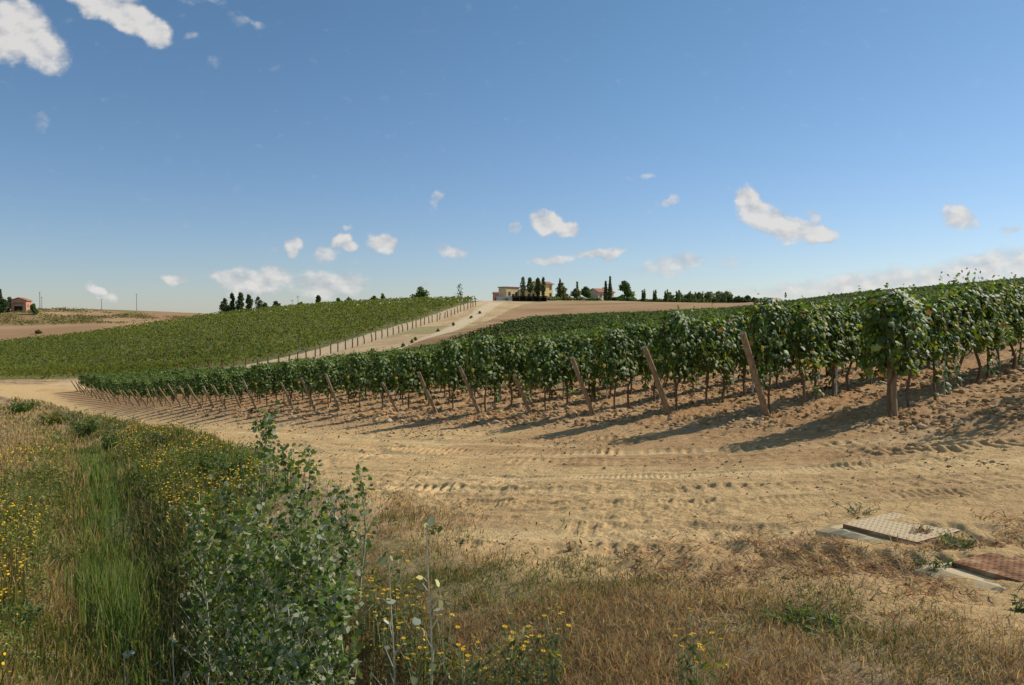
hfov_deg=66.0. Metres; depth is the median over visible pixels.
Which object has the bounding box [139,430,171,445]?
leafy weed
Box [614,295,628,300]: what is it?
shrub
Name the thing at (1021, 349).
grapevine
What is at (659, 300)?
shrub
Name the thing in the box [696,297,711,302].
shrub
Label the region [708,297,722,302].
shrub
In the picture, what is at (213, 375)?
grapevine
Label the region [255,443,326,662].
poplar sapling
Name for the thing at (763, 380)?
grapevine
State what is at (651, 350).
grapevine
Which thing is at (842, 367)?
grapevine
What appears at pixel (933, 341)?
grapevine
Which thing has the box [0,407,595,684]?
bank herbs
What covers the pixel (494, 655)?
yellow flower
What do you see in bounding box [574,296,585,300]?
shrub
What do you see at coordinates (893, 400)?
wooden post
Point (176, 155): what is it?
sky
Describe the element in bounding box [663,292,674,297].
olive bush
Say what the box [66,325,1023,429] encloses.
vineyard soil
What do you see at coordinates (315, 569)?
poplar sapling
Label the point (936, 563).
leafy weed
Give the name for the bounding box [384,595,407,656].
yellow flower
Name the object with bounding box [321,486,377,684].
poplar sapling
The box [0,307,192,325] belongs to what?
dry scrub
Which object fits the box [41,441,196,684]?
ditch rushes
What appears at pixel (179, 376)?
grapevine
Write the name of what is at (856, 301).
grapevine
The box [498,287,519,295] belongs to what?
stone house
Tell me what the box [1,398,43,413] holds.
leafy weed
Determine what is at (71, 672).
meadow grass
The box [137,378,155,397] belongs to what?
grapevine
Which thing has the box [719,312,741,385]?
grapevine
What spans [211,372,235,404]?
grapevine
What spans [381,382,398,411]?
wooden post
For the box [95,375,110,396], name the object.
grapevine
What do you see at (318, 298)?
pine tree
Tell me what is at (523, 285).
cypress tree
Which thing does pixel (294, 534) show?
poplar sapling
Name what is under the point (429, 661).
yellow flower
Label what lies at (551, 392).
grapevine
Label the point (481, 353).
grapevine
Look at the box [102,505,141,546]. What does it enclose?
leafy weed
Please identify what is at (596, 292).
pink house
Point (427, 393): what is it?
wooden post
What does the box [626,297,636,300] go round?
shrub
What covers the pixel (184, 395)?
wooden post
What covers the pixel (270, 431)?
poplar sapling
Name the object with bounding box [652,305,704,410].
grapevine
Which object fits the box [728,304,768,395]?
grapevine
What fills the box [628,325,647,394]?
grapevine
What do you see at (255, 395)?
grapevine
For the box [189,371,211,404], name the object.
grapevine
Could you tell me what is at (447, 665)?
yellow flower
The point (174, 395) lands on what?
wooden post
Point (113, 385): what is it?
grapevine
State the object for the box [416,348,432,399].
grapevine
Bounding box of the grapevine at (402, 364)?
[389,347,427,408]
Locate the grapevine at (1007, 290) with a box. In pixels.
[980,277,1021,375]
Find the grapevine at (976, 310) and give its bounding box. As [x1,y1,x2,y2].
[939,268,992,387]
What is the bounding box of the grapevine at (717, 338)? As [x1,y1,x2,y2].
[690,308,726,388]
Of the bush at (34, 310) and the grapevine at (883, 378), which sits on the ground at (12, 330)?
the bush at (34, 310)
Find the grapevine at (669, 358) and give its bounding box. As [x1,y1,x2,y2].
[653,312,694,397]
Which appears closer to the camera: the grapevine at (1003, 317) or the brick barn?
the grapevine at (1003, 317)
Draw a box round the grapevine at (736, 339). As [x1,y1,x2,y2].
[699,303,751,402]
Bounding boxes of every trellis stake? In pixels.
[606,380,607,398]
[835,304,837,394]
[944,290,947,393]
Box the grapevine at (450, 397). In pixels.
[429,343,458,402]
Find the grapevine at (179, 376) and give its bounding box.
[175,374,192,401]
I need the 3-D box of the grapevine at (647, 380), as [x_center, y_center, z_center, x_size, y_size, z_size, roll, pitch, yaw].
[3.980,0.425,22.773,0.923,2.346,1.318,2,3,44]
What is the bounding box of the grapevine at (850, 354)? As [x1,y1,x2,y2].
[828,293,873,390]
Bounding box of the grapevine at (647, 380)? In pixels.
[640,318,657,389]
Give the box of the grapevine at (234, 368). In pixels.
[225,365,246,395]
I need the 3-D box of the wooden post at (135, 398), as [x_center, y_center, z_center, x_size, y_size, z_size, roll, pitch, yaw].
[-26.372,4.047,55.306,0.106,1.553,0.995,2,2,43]
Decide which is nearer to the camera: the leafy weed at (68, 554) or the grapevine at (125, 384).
the leafy weed at (68, 554)
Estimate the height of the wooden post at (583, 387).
1.659 m
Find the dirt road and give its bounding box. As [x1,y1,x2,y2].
[0,384,1023,644]
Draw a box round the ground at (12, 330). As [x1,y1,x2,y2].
[0,309,223,340]
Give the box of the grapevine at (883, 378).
[861,300,903,380]
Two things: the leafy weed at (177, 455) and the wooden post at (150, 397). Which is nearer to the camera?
the leafy weed at (177, 455)
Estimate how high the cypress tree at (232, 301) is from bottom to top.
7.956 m
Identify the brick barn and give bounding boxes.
[9,297,31,311]
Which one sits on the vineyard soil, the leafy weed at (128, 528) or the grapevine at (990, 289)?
the grapevine at (990, 289)
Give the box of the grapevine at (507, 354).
[487,330,529,407]
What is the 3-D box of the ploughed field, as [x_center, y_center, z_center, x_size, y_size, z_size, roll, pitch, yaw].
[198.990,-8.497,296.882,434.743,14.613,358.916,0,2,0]
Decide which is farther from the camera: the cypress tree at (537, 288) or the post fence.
the cypress tree at (537, 288)
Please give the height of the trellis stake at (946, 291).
2.150 m
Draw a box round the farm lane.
[51,301,494,384]
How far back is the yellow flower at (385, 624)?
4.84 m
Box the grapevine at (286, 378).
[274,358,305,400]
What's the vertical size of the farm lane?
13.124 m
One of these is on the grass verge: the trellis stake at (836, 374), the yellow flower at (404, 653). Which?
the yellow flower at (404, 653)
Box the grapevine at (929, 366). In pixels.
[927,287,944,369]
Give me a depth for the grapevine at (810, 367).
20.60 m
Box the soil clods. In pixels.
[145,364,1023,587]
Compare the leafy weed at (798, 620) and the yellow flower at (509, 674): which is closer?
the yellow flower at (509, 674)
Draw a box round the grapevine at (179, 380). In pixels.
[176,375,195,400]
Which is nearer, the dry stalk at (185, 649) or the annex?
the dry stalk at (185, 649)
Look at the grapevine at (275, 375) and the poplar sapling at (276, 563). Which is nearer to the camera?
the poplar sapling at (276, 563)
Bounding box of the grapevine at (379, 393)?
[374,351,387,398]
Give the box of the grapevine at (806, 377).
[782,296,819,384]
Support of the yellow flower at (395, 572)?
on the grass verge
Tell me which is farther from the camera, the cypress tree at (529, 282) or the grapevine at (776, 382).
the cypress tree at (529, 282)
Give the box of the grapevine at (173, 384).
[162,377,182,403]
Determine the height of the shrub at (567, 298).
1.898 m
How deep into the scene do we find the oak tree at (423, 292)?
242.83 m
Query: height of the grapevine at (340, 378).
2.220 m
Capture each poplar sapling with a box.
[155,491,246,684]
[180,474,273,684]
[193,545,285,684]
[199,495,290,684]
[223,538,320,684]
[224,400,290,648]
[240,480,339,684]
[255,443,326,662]
[264,595,336,684]
[272,440,339,623]
[276,513,371,684]
[292,480,373,647]
[305,576,363,684]
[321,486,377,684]
[341,462,377,599]
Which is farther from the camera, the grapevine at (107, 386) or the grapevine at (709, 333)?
the grapevine at (107, 386)
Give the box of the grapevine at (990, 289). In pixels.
[954,268,1008,384]
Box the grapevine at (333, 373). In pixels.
[310,357,345,407]
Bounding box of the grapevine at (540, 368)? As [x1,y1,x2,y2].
[522,333,569,410]
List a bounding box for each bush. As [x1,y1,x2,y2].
[0,299,9,312]
[6,297,11,311]
[30,303,38,313]
[272,301,280,310]
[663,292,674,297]
[684,293,694,298]
[692,292,703,298]
[703,291,714,302]
[713,291,724,302]
[722,295,737,302]
[723,291,733,298]
[732,295,745,302]
[743,295,751,302]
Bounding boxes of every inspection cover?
[815,512,960,544]
[914,546,1023,590]
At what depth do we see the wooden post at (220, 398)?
38.93 m
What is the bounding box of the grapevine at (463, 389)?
[453,339,467,393]
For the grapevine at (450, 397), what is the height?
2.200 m
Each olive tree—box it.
[555,282,571,297]
[570,288,581,296]
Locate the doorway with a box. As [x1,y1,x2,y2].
[14,306,22,310]
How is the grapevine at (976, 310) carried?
on the vineyard soil
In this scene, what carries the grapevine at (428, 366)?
on the vineyard soil
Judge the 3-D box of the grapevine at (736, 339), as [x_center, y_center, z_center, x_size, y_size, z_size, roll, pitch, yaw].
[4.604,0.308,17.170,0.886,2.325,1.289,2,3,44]
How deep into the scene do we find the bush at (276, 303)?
242.54 m
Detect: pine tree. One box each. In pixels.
[219,298,231,315]
[234,292,244,310]
[244,294,253,311]
[254,296,264,308]
[315,295,320,302]
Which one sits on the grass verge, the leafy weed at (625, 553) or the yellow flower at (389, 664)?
the yellow flower at (389, 664)
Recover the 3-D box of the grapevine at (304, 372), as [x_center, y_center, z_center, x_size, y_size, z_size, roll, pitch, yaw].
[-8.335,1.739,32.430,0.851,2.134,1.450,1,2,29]
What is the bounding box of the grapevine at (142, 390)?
[136,379,155,405]
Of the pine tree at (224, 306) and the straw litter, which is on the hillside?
the pine tree at (224, 306)
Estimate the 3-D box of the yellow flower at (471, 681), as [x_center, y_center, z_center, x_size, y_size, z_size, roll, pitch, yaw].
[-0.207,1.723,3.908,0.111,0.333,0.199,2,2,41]
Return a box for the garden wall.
[496,296,511,300]
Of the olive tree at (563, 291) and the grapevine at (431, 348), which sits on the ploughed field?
the olive tree at (563, 291)
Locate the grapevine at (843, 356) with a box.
[815,302,860,395]
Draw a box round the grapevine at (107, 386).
[105,377,122,399]
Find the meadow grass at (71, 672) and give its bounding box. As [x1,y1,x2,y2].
[0,396,357,684]
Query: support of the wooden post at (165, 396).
on the vineyard soil
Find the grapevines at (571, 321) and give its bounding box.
[136,277,1023,376]
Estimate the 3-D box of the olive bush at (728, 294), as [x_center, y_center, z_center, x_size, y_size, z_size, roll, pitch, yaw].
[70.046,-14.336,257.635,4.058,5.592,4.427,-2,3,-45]
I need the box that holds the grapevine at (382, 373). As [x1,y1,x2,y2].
[363,352,395,407]
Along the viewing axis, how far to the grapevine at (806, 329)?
14.34 m
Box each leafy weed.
[0,591,46,633]
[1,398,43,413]
[10,456,66,480]
[20,530,91,570]
[38,407,77,424]
[69,415,102,437]
[96,426,126,450]
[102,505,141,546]
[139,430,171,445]
[158,448,195,465]
[184,442,225,479]
[206,440,252,485]
[425,523,438,534]
[564,541,575,551]
[617,548,635,559]
[762,600,823,626]
[800,608,877,642]
[829,499,879,514]
[907,550,954,571]
[910,522,931,533]
[931,529,977,548]
[1010,594,1023,612]
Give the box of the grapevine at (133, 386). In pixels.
[128,378,144,401]
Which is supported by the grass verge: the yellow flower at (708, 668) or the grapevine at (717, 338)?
the yellow flower at (708, 668)
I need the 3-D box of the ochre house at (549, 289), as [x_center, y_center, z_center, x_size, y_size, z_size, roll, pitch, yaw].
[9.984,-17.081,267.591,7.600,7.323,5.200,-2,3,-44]
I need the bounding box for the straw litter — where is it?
[609,483,1023,684]
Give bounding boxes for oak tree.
[410,286,429,301]
[581,286,592,297]
[618,280,635,297]
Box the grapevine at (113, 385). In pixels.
[109,381,120,395]
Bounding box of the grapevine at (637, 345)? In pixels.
[607,316,653,408]
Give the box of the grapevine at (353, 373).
[342,349,375,406]
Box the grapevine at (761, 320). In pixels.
[742,290,795,413]
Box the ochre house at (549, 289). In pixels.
[530,281,554,296]
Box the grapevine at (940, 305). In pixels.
[911,273,965,400]
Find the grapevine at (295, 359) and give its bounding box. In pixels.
[290,356,309,362]
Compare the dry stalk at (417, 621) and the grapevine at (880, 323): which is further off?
the grapevine at (880, 323)
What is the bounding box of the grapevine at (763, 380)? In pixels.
[740,306,780,391]
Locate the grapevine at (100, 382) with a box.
[94,378,106,394]
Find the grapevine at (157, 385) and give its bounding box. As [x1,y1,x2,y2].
[154,377,174,404]
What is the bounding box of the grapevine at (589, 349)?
[569,330,605,402]
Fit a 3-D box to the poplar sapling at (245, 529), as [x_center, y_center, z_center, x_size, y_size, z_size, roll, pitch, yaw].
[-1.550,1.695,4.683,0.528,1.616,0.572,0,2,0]
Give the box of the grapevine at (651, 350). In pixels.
[633,315,673,400]
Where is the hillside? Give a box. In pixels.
[0,301,476,384]
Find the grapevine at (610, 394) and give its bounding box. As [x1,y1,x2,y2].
[591,319,622,398]
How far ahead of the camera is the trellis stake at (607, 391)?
21.42 m
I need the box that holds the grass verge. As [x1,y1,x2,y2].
[0,396,1023,684]
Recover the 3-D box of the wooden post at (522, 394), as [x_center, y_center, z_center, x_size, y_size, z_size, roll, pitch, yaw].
[0.321,1.433,19.144,0.805,1.351,0.107,-2,2,-42]
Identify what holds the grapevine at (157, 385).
on the vineyard soil
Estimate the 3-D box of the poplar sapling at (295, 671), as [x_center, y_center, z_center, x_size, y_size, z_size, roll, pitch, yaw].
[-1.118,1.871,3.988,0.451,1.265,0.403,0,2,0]
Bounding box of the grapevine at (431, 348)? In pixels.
[422,338,441,388]
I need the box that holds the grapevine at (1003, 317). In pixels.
[977,285,1014,377]
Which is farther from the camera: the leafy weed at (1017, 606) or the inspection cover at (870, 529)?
the inspection cover at (870, 529)
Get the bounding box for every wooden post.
[129,390,141,406]
[146,388,155,406]
[152,388,163,406]
[158,387,171,406]
[167,384,181,406]
[178,385,191,407]
[187,384,202,407]
[203,386,214,407]
[212,385,227,408]
[229,383,241,407]
[242,380,257,408]
[280,382,293,409]
[300,378,316,410]
[325,373,340,410]
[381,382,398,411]
[417,371,437,412]
[458,365,480,412]
[513,374,532,414]
[570,356,594,415]
[642,346,671,414]
[739,331,769,415]
[886,313,897,416]
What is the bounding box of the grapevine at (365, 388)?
[351,352,373,399]
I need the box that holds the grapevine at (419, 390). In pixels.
[410,346,434,395]
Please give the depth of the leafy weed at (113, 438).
29.80 m
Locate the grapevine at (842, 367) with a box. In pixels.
[830,298,853,374]
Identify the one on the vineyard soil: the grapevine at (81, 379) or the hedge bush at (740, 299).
the grapevine at (81, 379)
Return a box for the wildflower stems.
[0,422,436,684]
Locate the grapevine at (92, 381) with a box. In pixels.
[90,374,103,393]
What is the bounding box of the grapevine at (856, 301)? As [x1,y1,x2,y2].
[847,285,882,384]
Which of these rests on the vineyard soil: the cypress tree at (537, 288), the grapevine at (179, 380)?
the grapevine at (179, 380)
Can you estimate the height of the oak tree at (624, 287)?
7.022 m
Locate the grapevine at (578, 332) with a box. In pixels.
[553,328,580,388]
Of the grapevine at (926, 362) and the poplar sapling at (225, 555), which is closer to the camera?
the poplar sapling at (225, 555)
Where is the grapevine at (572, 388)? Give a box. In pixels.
[559,329,588,395]
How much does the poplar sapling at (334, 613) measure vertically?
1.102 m
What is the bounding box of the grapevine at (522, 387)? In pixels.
[501,336,527,397]
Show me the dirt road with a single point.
(616, 502)
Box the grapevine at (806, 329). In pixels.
[774,297,830,406]
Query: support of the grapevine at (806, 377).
on the vineyard soil
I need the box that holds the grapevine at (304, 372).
[294,359,325,406]
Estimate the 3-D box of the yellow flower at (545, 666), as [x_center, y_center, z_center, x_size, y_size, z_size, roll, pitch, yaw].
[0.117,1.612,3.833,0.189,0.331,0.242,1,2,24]
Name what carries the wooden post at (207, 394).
on the vineyard soil
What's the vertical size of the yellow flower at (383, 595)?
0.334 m
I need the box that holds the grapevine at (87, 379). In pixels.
[84,374,98,393]
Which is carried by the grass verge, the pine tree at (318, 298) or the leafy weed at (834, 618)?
the leafy weed at (834, 618)
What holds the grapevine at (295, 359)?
on the vineyard soil
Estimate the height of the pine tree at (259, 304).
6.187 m
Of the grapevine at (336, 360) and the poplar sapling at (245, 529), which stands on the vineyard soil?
the grapevine at (336, 360)
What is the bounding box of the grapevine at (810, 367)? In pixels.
[809,366,820,376]
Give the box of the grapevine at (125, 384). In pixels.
[120,378,137,403]
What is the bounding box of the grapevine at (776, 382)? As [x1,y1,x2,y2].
[762,310,797,388]
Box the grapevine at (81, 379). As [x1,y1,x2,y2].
[78,372,92,390]
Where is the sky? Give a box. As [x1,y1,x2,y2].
[0,0,1023,313]
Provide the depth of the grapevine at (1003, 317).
15.61 m
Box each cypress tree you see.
[229,292,234,310]
[520,277,525,295]
[526,277,533,295]
[533,277,541,295]
[540,277,545,295]
[558,278,561,297]
[603,281,607,300]
[608,276,612,300]
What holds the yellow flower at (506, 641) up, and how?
on the grass verge
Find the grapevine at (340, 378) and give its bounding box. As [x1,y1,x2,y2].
[334,354,362,403]
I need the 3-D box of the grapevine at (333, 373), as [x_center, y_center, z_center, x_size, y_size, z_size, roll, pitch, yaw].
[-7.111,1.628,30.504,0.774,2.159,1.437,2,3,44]
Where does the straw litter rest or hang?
on the dirt road
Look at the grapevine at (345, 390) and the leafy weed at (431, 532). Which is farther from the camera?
the grapevine at (345, 390)
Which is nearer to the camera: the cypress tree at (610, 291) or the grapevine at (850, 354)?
the grapevine at (850, 354)
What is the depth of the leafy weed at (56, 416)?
52.66 m
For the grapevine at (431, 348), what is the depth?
34.39 m
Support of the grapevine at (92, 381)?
on the vineyard soil
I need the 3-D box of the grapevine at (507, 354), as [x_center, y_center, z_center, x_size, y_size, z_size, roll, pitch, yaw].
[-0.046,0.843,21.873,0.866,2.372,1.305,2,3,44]
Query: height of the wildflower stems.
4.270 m
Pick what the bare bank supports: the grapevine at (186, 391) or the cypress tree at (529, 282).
the cypress tree at (529, 282)
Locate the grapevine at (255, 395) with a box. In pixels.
[248,367,262,398]
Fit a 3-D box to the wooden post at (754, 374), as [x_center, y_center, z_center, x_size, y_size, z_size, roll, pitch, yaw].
[4.214,0.699,13.530,0.113,1.806,1.245,2,2,42]
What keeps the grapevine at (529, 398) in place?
on the vineyard soil
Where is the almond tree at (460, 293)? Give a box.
[454,284,462,299]
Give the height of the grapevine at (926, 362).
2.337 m
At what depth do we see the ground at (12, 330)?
303.28 m
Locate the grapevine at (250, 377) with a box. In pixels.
[245,362,271,402]
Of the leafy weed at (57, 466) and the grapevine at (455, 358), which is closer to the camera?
the leafy weed at (57, 466)
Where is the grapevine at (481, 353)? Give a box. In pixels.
[463,331,506,411]
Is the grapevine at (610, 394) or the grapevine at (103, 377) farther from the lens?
the grapevine at (103, 377)
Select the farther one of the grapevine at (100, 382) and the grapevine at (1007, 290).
the grapevine at (100, 382)
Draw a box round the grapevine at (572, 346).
[543,326,589,405]
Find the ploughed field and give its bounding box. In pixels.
[403,300,762,348]
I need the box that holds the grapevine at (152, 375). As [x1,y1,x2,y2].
[148,373,162,377]
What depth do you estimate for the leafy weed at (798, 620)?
4.29 m
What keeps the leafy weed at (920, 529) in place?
on the dirt road
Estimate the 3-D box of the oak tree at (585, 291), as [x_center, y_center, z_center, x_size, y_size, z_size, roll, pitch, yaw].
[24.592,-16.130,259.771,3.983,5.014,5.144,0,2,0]
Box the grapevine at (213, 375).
[208,368,231,403]
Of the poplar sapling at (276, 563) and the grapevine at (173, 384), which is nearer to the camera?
the poplar sapling at (276, 563)
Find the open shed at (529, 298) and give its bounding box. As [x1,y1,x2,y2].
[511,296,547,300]
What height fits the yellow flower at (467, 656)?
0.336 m
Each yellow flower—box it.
[347,527,375,569]
[352,587,374,630]
[353,585,388,642]
[358,607,393,654]
[361,559,377,603]
[363,621,384,679]
[364,624,408,684]
[368,573,393,620]
[373,547,412,605]
[374,588,405,638]
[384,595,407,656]
[387,617,419,676]
[392,586,414,630]
[395,596,432,653]
[397,635,428,684]
[400,578,424,619]
[404,646,439,684]
[413,610,464,683]
[418,634,442,684]
[438,646,465,684]
[449,641,478,684]
[450,655,486,684]
[466,644,488,684]
[471,637,504,684]
[484,624,530,684]
[484,631,507,684]
[494,645,519,684]
[496,648,533,684]
[503,613,541,684]
[509,635,554,684]
[522,608,572,684]
[524,628,561,684]
[653,628,702,684]
[673,608,713,684]
[673,631,730,684]
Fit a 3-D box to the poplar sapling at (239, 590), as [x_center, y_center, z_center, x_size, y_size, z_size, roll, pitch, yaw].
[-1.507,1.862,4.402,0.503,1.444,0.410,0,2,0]
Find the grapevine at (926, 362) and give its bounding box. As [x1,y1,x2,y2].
[913,286,938,367]
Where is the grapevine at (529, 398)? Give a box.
[508,333,545,404]
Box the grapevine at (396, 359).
[386,350,414,399]
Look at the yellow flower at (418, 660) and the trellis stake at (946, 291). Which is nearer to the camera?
the yellow flower at (418, 660)
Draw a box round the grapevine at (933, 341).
[874,283,943,406]
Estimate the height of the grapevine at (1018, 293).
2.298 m
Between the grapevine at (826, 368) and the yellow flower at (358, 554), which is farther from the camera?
the grapevine at (826, 368)
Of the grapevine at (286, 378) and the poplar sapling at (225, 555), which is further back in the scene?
the grapevine at (286, 378)
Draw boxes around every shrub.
[547,296,559,300]
[558,296,574,300]
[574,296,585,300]
[585,297,601,300]
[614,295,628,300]
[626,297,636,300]
[648,298,663,301]
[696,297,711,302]
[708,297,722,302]
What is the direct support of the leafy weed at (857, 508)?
on the dirt road
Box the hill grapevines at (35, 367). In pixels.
[0,295,477,379]
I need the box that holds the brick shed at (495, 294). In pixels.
[492,292,499,300]
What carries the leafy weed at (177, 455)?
on the grass verge
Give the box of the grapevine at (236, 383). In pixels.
[226,372,252,404]
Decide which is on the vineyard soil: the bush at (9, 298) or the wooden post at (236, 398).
the wooden post at (236, 398)
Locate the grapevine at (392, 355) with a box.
[387,348,413,404]
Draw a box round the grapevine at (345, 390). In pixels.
[335,350,353,393]
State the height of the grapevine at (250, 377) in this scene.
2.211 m
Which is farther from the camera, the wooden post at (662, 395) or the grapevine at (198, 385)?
the grapevine at (198, 385)
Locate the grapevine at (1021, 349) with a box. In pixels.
[1008,276,1023,365]
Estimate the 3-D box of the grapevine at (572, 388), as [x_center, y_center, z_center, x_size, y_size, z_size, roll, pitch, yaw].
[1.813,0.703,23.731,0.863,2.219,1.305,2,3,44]
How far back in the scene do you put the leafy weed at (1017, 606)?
4.11 m
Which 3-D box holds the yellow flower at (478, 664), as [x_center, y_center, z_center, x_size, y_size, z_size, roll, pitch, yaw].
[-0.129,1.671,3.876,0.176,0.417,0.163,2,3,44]
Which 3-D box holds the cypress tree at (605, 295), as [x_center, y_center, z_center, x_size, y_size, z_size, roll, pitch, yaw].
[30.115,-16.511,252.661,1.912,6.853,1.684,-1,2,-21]
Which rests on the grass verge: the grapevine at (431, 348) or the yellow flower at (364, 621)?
the yellow flower at (364, 621)
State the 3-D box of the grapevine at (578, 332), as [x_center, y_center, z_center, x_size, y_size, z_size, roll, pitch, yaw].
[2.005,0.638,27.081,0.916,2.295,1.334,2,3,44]
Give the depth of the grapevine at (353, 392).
34.16 m
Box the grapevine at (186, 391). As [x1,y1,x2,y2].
[180,376,200,403]
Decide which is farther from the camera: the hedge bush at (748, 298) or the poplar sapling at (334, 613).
the hedge bush at (748, 298)
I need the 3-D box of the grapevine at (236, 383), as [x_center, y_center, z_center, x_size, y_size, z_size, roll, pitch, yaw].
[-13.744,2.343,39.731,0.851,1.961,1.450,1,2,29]
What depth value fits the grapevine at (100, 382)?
70.02 m
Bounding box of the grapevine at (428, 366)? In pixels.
[408,349,446,405]
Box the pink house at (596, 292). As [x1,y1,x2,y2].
[590,287,615,299]
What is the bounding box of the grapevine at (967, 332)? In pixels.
[917,271,976,393]
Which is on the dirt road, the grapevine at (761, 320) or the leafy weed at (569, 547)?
the leafy weed at (569, 547)
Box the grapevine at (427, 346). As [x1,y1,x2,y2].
[418,342,437,349]
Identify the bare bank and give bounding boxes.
[75,301,533,390]
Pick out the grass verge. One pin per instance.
(506, 592)
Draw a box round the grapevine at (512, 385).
[502,333,516,391]
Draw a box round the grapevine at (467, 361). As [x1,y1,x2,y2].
[457,334,492,396]
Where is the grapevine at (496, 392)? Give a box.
[478,333,511,402]
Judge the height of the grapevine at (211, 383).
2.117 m
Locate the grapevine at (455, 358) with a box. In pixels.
[432,335,471,408]
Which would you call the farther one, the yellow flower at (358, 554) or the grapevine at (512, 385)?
the grapevine at (512, 385)
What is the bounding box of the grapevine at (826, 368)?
[811,296,843,375]
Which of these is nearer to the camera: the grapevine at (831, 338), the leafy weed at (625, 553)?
the leafy weed at (625, 553)
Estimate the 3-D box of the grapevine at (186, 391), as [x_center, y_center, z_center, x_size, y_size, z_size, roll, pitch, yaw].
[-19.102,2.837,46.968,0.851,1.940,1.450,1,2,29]
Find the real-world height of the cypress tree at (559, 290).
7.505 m
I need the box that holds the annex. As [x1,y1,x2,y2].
[519,289,533,295]
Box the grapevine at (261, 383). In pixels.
[252,362,280,405]
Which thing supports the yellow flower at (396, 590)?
on the grass verge
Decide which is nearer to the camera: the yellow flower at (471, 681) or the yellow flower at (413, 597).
the yellow flower at (471, 681)
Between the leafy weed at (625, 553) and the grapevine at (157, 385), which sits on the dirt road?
the leafy weed at (625, 553)
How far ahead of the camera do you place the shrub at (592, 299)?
252.25 m
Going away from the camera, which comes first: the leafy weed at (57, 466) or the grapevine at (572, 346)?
the leafy weed at (57, 466)
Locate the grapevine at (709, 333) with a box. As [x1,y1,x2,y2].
[684,307,735,405]
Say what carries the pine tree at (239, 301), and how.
on the hillside
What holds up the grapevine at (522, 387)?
on the vineyard soil
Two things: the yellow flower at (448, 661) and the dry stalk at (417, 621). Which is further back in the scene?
the yellow flower at (448, 661)
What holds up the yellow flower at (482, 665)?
on the grass verge
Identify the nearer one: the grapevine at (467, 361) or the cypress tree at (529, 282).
the grapevine at (467, 361)
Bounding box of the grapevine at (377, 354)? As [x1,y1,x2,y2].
[367,348,393,401]
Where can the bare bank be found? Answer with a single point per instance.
(464, 320)
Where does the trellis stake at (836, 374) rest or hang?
on the vineyard soil
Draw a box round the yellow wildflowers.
[0,420,430,677]
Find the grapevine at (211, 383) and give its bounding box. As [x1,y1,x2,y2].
[206,368,225,401]
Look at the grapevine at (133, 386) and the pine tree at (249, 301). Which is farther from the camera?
the pine tree at (249, 301)
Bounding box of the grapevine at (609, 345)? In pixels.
[591,323,638,409]
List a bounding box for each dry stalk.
[122,648,134,684]
[169,633,189,684]
[370,551,412,684]
[411,514,450,684]
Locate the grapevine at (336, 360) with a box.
[315,355,343,402]
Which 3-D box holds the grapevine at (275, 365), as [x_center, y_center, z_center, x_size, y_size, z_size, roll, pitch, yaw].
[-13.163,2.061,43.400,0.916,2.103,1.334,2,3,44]
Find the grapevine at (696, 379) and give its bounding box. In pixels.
[690,313,708,391]
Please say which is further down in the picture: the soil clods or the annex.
the soil clods
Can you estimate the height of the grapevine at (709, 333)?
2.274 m
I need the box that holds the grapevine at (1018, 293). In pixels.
[990,272,1023,369]
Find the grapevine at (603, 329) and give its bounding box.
[590,321,616,387]
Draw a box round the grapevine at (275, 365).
[261,361,279,394]
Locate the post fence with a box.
[164,300,475,369]
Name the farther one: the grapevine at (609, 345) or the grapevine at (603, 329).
the grapevine at (603, 329)
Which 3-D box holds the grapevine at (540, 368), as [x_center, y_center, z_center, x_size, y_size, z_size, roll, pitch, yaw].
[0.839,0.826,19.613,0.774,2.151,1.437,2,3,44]
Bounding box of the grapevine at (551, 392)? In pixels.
[534,330,565,400]
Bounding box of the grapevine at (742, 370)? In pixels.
[729,311,749,381]
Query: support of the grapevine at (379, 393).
on the vineyard soil
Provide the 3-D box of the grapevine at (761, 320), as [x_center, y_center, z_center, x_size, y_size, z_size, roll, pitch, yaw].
[4.539,0.246,13.985,0.851,2.367,1.450,1,2,29]
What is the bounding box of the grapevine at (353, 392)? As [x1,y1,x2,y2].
[335,351,356,397]
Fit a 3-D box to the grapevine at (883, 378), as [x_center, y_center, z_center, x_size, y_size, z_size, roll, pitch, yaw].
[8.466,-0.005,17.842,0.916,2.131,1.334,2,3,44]
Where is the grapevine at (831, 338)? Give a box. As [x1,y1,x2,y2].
[793,292,848,399]
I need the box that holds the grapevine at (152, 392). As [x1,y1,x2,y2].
[150,377,169,404]
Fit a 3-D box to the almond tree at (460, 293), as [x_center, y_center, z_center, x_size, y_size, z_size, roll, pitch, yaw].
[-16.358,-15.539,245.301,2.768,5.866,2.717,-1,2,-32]
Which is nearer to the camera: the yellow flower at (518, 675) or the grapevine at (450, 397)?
the yellow flower at (518, 675)
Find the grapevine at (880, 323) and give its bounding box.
[854,282,930,417]
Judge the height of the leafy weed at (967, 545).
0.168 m
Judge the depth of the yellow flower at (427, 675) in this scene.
4.21 m
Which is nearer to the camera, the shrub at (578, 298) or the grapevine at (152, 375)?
the grapevine at (152, 375)
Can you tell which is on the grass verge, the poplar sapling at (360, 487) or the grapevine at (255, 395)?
the poplar sapling at (360, 487)
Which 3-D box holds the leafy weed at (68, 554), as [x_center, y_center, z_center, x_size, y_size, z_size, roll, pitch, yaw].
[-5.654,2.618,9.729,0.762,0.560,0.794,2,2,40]
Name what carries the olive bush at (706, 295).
on the ploughed field
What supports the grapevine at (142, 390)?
on the vineyard soil
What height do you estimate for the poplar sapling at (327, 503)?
1.240 m
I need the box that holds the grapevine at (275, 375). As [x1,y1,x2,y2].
[271,363,294,403]

